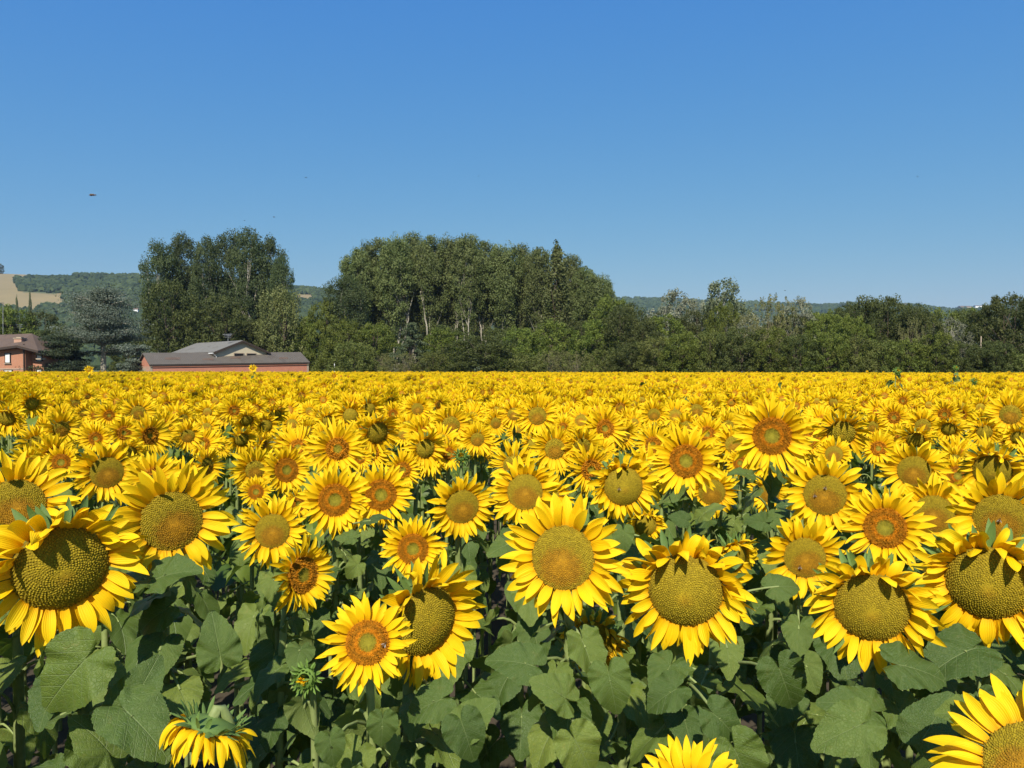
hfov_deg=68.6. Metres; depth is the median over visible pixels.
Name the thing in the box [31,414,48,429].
sunflower
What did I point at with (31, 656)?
sunflower
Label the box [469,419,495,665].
sunflower
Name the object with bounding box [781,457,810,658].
sunflower
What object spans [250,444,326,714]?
sunflower
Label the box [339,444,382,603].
sunflower
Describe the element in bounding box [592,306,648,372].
oak tree
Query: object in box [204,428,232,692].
sunflower
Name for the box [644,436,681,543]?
sunflower
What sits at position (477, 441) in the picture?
sunflower
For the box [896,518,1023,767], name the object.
sunflower
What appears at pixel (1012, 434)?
sunflower
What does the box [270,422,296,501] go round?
sunflower
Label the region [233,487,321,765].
sunflower
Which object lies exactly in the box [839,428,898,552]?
sunflower
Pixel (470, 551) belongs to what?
sunflower
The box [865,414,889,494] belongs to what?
sunflower
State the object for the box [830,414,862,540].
sunflower
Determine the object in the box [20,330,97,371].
cedar tree
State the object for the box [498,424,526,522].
sunflower
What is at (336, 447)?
sunflower
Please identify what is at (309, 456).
sunflower
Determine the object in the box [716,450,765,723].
sunflower
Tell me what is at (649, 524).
sunflower
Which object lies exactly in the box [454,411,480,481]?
sunflower
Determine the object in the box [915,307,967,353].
broadleaf tree
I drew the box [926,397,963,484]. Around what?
sunflower
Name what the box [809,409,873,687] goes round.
sunflower
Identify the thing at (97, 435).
sunflower
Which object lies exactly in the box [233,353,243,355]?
window
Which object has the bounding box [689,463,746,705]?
sunflower
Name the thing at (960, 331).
silver poplar tree
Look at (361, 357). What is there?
bush
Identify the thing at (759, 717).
sunflower
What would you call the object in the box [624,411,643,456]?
sunflower
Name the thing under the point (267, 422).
sunflower
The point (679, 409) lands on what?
sunflower
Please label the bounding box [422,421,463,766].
sunflower
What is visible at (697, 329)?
oak tree
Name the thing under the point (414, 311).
poplar tree
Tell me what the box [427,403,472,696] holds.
sunflower
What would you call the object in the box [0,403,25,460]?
sunflower
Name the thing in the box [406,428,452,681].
sunflower
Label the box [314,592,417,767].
sunflower
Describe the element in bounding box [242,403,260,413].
sunflower
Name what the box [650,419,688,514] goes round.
sunflower
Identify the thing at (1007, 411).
sunflower
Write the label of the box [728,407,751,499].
sunflower
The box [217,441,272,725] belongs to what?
sunflower
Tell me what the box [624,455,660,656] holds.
sunflower
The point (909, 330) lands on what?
tamarisk bush
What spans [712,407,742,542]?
sunflower
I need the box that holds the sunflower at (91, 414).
[82,405,100,448]
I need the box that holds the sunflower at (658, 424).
[641,420,667,561]
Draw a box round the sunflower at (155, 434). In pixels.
[125,411,173,635]
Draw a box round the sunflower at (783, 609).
[737,473,792,766]
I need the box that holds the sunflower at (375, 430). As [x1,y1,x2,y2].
[340,410,404,603]
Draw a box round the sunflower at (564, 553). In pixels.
[485,492,631,767]
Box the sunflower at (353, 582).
[325,419,357,609]
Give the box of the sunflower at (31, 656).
[10,445,43,664]
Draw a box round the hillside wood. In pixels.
[0,272,428,369]
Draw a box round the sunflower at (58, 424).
[35,409,84,730]
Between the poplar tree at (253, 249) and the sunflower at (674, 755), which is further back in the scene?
the poplar tree at (253, 249)
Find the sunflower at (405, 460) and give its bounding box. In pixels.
[385,446,425,577]
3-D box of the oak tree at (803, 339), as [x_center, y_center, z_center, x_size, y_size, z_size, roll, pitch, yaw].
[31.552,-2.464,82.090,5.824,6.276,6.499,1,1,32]
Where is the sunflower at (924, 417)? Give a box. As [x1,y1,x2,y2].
[901,406,941,440]
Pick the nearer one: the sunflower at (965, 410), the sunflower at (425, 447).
the sunflower at (425, 447)
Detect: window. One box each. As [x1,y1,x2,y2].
[4,353,10,363]
[35,355,42,361]
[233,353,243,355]
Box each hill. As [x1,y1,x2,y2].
[0,274,666,371]
[641,306,1013,370]
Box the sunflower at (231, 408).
[213,396,248,627]
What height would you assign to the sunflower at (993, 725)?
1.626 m
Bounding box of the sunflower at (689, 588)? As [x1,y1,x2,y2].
[618,526,769,767]
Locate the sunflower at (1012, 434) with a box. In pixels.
[999,425,1023,455]
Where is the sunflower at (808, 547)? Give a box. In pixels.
[755,514,845,767]
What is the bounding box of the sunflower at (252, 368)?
[249,365,256,378]
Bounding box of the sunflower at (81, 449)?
[70,415,87,511]
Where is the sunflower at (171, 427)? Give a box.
[146,419,177,585]
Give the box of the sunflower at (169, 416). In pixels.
[149,407,182,460]
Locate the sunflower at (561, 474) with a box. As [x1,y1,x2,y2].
[542,437,568,482]
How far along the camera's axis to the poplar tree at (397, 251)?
150.09 m
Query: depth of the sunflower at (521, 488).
2.17 m
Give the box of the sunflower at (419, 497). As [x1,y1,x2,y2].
[397,420,439,531]
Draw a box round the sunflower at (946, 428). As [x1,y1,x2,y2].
[929,416,967,481]
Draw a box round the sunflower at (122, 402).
[118,398,139,606]
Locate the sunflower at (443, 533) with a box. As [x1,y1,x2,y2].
[437,412,457,556]
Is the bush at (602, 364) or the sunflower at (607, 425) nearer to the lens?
the sunflower at (607, 425)
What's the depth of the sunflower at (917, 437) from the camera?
3.20 m
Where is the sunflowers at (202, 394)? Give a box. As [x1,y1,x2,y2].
[0,370,1023,767]
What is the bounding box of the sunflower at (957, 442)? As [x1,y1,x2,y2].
[937,433,976,462]
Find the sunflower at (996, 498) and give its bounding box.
[944,467,1023,700]
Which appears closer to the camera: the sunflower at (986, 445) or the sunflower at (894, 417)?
the sunflower at (986, 445)
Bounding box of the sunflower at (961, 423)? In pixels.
[934,414,966,436]
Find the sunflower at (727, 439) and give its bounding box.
[699,423,747,545]
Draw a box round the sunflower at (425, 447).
[402,425,448,535]
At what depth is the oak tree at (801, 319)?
102.62 m
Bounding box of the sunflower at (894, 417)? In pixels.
[879,400,911,499]
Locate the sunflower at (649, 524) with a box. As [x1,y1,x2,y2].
[603,507,675,767]
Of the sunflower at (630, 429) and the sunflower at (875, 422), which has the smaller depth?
the sunflower at (630, 429)
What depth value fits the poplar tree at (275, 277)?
150.59 m
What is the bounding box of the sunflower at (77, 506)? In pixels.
[71,440,95,507]
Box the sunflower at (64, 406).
[46,402,74,416]
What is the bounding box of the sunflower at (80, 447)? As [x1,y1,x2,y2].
[72,421,112,510]
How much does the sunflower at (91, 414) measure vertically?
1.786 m
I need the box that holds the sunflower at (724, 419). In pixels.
[715,411,740,541]
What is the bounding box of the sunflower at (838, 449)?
[800,435,860,690]
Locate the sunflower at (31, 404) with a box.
[17,391,49,434]
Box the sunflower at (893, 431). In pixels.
[881,422,911,495]
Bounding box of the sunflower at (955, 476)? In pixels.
[938,454,975,683]
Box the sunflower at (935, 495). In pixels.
[899,471,968,765]
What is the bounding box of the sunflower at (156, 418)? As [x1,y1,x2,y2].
[144,407,166,456]
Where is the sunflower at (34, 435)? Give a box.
[12,424,54,663]
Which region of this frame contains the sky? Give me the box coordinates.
[0,0,1023,307]
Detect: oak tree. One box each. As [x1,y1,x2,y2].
[0,263,4,273]
[0,308,14,334]
[11,310,66,333]
[34,324,82,351]
[106,335,156,371]
[138,277,203,356]
[179,292,257,347]
[233,320,279,350]
[255,328,311,351]
[349,324,397,366]
[365,296,421,370]
[386,297,459,365]
[416,324,483,370]
[437,298,500,370]
[471,327,535,371]
[475,293,547,368]
[527,305,578,359]
[551,319,599,370]
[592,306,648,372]
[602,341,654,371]
[607,302,659,368]
[623,318,666,371]
[670,309,725,369]
[711,327,767,372]
[752,312,813,372]
[772,332,824,372]
[824,303,859,352]
[832,295,887,370]
[840,304,902,354]
[862,293,915,368]
[886,301,935,372]
[892,305,951,371]
[938,342,993,372]
[945,308,992,358]
[959,302,1021,366]
[963,340,1023,372]
[966,291,1023,371]
[1002,297,1023,363]
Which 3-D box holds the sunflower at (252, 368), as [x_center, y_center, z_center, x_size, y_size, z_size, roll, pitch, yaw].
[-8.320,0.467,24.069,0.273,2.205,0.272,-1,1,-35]
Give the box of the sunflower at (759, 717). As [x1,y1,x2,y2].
[742,452,800,739]
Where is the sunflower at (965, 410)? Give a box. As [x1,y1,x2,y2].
[947,398,977,440]
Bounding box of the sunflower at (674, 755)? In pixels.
[642,735,737,767]
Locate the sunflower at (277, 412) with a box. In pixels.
[260,405,289,501]
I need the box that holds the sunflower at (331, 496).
[289,464,393,764]
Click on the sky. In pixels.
(771, 146)
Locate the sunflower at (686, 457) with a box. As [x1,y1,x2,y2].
[646,422,726,691]
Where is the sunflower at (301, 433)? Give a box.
[272,423,323,631]
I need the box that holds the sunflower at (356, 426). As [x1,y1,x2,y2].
[345,412,374,585]
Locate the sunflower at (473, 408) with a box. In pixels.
[461,404,488,524]
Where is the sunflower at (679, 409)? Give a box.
[669,397,690,513]
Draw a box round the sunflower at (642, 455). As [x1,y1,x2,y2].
[630,443,675,767]
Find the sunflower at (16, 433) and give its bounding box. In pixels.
[3,416,27,457]
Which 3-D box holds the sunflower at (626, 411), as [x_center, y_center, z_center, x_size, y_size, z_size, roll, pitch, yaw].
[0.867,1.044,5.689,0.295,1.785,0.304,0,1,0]
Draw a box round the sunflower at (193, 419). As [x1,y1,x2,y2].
[184,414,210,605]
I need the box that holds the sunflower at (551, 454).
[528,423,579,629]
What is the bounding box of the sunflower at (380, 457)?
[351,428,396,603]
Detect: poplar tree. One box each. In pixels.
[15,297,18,327]
[28,292,33,327]
[137,238,186,352]
[160,229,204,346]
[186,233,228,342]
[206,228,252,340]
[221,226,271,338]
[251,232,289,326]
[265,252,294,344]
[320,274,369,354]
[338,246,377,324]
[357,237,395,347]
[371,231,420,364]
[398,231,429,362]
[411,234,450,334]
[431,232,465,339]
[443,232,488,352]
[471,240,496,341]
[482,240,525,340]
[509,242,534,341]
[521,246,553,353]
[540,239,572,369]
[553,253,585,335]
[569,266,597,364]
[581,272,618,340]
[642,287,703,348]
[684,297,705,354]
[725,312,771,371]
[782,295,826,368]
[927,316,979,371]
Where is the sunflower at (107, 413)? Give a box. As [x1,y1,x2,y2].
[93,402,123,509]
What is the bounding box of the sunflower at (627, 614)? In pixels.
[611,421,639,616]
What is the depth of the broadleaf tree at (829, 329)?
104.59 m
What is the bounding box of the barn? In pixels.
[137,352,309,371]
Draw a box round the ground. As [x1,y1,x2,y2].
[0,371,1023,767]
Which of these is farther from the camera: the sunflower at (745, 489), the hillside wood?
the hillside wood
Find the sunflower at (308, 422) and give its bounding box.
[295,418,321,614]
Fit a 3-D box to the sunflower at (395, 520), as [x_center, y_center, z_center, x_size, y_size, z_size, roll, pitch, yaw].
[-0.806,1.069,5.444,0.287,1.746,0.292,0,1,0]
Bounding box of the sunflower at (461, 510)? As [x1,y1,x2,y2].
[425,471,500,767]
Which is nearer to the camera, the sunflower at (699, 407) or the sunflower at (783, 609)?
the sunflower at (783, 609)
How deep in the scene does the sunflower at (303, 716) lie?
1.35 m
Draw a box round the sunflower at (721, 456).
[688,442,729,641]
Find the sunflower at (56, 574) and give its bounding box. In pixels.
[0,494,172,767]
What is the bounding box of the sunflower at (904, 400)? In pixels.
[892,390,914,410]
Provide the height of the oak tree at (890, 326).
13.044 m
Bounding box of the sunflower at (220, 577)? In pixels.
[211,428,275,721]
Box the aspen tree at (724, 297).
[701,277,752,353]
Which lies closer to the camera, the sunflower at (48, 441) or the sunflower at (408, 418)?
the sunflower at (48, 441)
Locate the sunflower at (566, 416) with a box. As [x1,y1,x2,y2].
[550,411,579,641]
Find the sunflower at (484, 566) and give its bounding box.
[465,424,504,673]
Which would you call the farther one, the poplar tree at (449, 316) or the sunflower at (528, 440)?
the poplar tree at (449, 316)
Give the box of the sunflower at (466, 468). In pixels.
[450,421,484,679]
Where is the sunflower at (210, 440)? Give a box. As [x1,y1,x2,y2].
[182,425,224,681]
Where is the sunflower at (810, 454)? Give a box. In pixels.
[783,415,824,537]
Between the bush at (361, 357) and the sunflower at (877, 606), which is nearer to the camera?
the sunflower at (877, 606)
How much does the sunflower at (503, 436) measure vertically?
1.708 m
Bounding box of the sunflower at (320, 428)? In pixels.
[307,422,329,680]
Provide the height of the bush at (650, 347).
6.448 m
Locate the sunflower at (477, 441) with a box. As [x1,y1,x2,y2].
[460,421,497,681]
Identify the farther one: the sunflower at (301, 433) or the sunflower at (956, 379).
the sunflower at (956, 379)
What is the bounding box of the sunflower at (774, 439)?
[727,393,819,766]
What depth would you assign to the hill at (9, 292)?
1103.67 m
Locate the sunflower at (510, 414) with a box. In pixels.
[497,397,527,628]
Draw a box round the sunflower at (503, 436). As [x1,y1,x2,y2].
[496,413,512,608]
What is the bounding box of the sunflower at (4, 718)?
[1,709,6,727]
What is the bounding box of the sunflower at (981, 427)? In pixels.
[965,418,1004,448]
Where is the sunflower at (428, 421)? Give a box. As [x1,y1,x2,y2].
[412,406,436,517]
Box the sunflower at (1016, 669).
[1001,436,1023,674]
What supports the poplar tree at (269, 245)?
on the ground
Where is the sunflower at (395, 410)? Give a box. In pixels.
[380,401,404,580]
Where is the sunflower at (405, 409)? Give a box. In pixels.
[398,396,423,467]
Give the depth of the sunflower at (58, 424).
4.01 m
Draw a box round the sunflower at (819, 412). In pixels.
[803,405,840,540]
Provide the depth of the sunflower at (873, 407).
6.12 m
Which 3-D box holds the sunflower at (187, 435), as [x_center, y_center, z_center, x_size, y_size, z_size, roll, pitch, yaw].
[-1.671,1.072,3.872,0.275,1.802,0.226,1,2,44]
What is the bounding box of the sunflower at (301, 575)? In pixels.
[251,531,336,767]
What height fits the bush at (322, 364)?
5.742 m
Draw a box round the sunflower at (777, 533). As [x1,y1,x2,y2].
[776,406,794,634]
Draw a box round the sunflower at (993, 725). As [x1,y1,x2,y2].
[924,673,1023,767]
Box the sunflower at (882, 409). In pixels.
[867,402,894,480]
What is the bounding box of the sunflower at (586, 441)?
[551,425,604,645]
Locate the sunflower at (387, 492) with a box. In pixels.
[340,462,414,767]
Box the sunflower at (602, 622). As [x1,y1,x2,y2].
[559,606,630,760]
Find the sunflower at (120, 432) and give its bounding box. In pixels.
[104,415,140,655]
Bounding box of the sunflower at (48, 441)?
[30,432,80,753]
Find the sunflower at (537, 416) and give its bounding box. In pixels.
[511,392,561,469]
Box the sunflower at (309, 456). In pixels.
[301,435,348,606]
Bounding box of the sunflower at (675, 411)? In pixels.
[663,398,690,536]
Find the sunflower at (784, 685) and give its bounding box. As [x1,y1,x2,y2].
[688,531,806,767]
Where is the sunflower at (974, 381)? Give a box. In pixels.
[969,378,977,385]
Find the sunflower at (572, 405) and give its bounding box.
[561,401,579,412]
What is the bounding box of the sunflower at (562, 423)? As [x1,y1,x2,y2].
[552,413,576,667]
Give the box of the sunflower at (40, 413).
[26,408,50,419]
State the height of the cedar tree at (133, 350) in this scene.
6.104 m
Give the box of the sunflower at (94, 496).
[72,422,95,510]
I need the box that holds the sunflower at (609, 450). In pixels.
[588,434,618,761]
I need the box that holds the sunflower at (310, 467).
[287,414,313,495]
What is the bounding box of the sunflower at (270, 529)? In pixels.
[231,494,323,767]
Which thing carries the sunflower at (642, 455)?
on the ground
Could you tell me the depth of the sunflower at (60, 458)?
2.81 m
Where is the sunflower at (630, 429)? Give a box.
[605,419,637,616]
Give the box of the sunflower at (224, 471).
[219,421,240,619]
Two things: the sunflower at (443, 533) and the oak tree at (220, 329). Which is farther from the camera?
the oak tree at (220, 329)
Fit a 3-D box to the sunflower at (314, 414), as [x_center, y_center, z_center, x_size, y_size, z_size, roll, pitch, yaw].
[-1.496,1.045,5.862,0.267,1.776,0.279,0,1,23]
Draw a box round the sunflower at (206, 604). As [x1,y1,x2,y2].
[170,443,225,767]
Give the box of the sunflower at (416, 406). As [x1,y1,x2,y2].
[402,392,434,506]
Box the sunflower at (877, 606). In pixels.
[803,547,946,767]
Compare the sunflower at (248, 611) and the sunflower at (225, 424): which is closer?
the sunflower at (248, 611)
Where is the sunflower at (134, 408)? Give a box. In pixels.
[118,393,159,636]
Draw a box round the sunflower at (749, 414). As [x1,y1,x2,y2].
[735,409,756,545]
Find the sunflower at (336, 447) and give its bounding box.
[302,416,369,668]
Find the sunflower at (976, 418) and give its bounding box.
[962,408,1001,442]
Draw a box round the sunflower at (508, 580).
[499,413,509,623]
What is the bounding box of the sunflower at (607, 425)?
[580,402,631,614]
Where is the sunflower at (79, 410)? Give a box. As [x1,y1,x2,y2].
[73,402,92,454]
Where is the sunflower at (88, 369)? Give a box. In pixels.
[83,366,93,378]
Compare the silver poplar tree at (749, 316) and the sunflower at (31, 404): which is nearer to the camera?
the sunflower at (31, 404)
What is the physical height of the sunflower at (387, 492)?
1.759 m
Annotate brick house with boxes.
[0,333,65,371]
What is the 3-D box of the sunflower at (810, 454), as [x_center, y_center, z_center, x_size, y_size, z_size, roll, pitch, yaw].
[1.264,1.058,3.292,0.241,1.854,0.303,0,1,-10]
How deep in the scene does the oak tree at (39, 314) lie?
155.17 m
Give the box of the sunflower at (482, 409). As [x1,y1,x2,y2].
[465,400,488,475]
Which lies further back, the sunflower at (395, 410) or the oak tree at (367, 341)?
the oak tree at (367, 341)
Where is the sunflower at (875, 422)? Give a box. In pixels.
[854,412,888,556]
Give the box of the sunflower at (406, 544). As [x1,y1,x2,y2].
[379,515,480,767]
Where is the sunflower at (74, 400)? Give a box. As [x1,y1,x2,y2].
[62,393,87,418]
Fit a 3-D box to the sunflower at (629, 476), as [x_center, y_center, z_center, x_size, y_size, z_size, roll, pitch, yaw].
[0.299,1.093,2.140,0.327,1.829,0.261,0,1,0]
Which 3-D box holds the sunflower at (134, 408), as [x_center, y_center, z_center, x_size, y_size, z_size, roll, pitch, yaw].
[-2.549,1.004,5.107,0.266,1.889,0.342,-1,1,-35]
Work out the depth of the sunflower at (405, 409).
5.38 m
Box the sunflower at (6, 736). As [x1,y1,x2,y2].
[0,610,35,765]
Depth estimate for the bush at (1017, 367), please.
73.59 m
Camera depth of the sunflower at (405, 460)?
3.11 m
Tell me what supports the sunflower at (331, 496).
on the ground
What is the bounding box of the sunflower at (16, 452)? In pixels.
[8,439,44,767]
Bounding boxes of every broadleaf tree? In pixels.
[0,304,39,334]
[285,314,333,370]
[296,297,352,369]
[313,319,367,371]
[345,320,407,371]
[416,327,466,371]
[491,325,546,371]
[516,318,588,371]
[565,319,620,369]
[584,294,634,353]
[631,313,699,371]
[653,331,709,372]
[703,300,740,368]
[742,325,800,372]
[786,309,840,353]
[797,308,847,370]
[797,329,860,372]
[823,313,880,371]
[880,338,934,372]
[908,330,965,372]
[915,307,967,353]
[942,307,987,332]
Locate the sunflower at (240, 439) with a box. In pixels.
[214,424,257,714]
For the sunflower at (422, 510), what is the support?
on the ground
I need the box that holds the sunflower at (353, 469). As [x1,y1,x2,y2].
[347,466,357,590]
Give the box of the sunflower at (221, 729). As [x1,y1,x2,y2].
[159,696,257,767]
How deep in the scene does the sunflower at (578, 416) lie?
4.92 m
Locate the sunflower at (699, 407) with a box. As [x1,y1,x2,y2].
[680,393,713,530]
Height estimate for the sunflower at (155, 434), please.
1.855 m
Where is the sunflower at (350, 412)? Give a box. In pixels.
[331,400,366,472]
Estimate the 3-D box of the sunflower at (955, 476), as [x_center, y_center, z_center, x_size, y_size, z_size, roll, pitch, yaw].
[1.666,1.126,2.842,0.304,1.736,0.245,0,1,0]
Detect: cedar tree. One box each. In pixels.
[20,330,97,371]
[45,283,158,371]
[65,347,91,371]
[113,344,151,371]
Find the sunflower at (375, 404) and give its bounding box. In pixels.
[356,393,385,533]
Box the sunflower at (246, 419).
[223,409,261,680]
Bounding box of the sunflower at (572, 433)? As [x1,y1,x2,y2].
[554,420,575,645]
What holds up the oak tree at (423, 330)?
on the ground
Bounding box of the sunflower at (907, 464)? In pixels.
[873,441,953,762]
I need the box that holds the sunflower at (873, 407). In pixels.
[863,397,887,489]
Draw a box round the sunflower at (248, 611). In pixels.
[214,474,297,767]
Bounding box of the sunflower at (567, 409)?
[552,404,573,489]
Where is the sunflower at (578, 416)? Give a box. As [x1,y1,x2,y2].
[565,403,596,519]
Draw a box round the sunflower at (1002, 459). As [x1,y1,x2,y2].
[957,443,1023,683]
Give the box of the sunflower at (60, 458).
[42,442,124,666]
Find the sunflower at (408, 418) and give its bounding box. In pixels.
[394,412,418,449]
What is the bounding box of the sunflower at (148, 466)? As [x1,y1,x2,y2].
[119,450,211,765]
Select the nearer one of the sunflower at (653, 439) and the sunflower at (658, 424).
the sunflower at (653, 439)
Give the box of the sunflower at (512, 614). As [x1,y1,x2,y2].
[486,439,538,767]
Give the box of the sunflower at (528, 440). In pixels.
[514,432,553,627]
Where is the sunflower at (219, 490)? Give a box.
[207,416,222,599]
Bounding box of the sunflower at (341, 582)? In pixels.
[312,459,350,678]
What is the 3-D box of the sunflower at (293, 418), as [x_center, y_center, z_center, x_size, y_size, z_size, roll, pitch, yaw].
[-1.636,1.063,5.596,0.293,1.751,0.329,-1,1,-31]
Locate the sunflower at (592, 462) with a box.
[562,442,616,710]
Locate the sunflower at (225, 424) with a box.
[211,406,234,615]
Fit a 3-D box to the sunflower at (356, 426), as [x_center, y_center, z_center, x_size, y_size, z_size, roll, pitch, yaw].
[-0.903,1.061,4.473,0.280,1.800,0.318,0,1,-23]
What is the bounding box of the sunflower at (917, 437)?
[894,421,939,567]
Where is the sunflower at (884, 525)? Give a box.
[823,484,937,767]
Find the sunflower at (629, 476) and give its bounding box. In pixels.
[575,450,667,767]
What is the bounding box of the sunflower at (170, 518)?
[112,462,242,767]
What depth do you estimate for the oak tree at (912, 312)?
99.09 m
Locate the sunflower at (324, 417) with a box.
[307,407,337,547]
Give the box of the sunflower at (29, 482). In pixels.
[0,448,82,767]
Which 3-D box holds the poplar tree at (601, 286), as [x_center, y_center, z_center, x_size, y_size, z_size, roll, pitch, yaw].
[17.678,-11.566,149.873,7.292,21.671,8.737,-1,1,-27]
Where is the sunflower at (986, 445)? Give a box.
[962,431,1005,499]
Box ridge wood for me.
[614,296,1021,343]
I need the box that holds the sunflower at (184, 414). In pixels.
[173,407,195,597]
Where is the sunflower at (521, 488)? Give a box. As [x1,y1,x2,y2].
[474,453,559,767]
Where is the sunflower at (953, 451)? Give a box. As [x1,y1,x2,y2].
[937,444,966,461]
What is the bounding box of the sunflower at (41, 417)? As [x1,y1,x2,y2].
[34,413,49,428]
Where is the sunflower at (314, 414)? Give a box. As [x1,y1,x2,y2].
[308,405,329,422]
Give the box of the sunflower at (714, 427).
[680,412,727,544]
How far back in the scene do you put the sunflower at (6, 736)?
2.61 m
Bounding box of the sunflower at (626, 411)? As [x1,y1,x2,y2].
[616,405,644,449]
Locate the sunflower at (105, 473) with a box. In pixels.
[65,440,141,718]
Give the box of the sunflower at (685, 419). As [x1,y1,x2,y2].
[668,410,701,533]
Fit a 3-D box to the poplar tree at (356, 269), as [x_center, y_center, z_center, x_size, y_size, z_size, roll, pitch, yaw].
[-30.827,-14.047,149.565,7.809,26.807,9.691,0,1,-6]
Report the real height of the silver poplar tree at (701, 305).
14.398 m
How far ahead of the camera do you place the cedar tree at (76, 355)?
115.39 m
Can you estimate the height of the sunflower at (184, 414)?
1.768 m
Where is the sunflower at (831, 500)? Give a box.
[757,453,881,767]
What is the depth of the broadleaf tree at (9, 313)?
148.62 m
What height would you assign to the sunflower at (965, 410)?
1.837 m
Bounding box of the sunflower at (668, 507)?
[659,424,670,539]
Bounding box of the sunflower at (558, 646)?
[527,470,588,703]
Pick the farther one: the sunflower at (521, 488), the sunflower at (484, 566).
the sunflower at (484, 566)
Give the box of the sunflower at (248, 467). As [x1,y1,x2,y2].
[225,446,275,716]
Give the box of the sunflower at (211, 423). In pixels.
[194,415,222,589]
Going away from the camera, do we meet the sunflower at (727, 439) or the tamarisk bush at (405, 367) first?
the sunflower at (727, 439)
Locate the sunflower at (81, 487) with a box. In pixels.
[70,472,100,641]
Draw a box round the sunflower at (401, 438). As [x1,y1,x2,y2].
[395,421,420,576]
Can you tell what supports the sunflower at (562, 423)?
on the ground
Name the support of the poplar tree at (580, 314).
on the ground
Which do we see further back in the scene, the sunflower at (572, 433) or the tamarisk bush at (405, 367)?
the tamarisk bush at (405, 367)
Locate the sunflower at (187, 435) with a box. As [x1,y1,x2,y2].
[170,419,214,668]
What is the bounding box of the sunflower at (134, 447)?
[111,438,147,659]
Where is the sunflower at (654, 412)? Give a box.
[638,396,672,544]
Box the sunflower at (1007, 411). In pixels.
[980,389,1023,455]
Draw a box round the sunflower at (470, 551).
[450,448,487,689]
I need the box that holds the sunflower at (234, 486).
[228,412,261,496]
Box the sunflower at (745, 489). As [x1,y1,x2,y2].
[722,453,750,539]
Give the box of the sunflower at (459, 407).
[450,403,464,479]
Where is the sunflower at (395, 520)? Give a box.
[391,413,402,523]
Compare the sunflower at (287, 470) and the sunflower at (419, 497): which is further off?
the sunflower at (419, 497)
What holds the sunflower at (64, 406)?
on the ground
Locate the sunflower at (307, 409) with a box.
[299,400,318,471]
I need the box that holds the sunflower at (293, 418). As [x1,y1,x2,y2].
[280,410,304,491]
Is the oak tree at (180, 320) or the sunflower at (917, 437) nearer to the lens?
the sunflower at (917, 437)
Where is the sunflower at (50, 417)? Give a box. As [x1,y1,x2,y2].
[46,409,70,497]
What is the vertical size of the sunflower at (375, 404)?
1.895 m
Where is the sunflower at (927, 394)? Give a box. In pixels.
[917,391,938,444]
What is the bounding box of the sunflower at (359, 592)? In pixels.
[345,503,373,729]
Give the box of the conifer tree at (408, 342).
[384,322,430,371]
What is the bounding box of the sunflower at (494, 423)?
[476,408,508,654]
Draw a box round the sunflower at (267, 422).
[246,413,280,508]
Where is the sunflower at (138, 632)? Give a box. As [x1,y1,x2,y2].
[113,451,146,660]
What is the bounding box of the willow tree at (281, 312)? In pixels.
[251,283,309,354]
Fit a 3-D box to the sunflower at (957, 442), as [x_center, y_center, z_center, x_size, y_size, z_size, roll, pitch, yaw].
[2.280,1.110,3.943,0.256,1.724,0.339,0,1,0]
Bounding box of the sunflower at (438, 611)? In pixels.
[370,548,496,767]
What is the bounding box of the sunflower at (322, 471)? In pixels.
[314,406,345,592]
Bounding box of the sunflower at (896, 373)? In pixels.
[886,367,902,389]
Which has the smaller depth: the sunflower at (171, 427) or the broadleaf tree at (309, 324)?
the sunflower at (171, 427)
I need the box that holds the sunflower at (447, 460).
[434,436,480,632]
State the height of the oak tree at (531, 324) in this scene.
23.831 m
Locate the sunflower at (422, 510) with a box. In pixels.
[400,413,436,677]
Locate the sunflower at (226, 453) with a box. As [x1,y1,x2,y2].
[209,435,234,564]
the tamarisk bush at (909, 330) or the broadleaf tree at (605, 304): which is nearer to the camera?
the tamarisk bush at (909, 330)
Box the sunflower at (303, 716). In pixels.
[283,658,335,767]
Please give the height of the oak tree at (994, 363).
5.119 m
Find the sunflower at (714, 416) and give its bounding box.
[681,407,720,531]
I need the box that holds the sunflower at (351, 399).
[334,390,363,474]
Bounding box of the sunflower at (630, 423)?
[625,419,640,616]
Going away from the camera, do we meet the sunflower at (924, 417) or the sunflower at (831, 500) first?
the sunflower at (831, 500)
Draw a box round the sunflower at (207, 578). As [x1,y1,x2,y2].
[147,456,215,764]
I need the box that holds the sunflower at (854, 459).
[845,411,869,555]
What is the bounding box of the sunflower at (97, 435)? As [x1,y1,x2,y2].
[75,420,113,648]
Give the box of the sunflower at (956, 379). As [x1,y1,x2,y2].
[945,365,959,386]
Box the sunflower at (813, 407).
[803,403,833,419]
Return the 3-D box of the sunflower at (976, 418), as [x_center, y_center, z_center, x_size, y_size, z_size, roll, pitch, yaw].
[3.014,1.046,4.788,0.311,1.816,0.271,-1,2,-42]
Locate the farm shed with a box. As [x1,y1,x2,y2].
[172,340,270,356]
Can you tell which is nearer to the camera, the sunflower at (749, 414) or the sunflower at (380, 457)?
the sunflower at (380, 457)
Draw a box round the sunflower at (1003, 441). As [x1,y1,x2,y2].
[995,430,1005,447]
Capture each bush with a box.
[310,349,345,371]
[324,339,384,371]
[362,353,402,371]
[383,353,428,371]
[409,350,456,371]
[435,335,516,371]
[497,352,555,372]
[526,348,574,371]
[555,350,599,371]
[577,346,630,372]
[627,335,681,372]
[684,328,734,372]
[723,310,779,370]
[743,293,807,371]
[828,333,881,372]
[855,339,908,372]
[894,317,927,359]
[987,350,1023,372]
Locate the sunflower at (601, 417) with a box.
[590,405,607,502]
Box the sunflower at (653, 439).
[631,421,677,562]

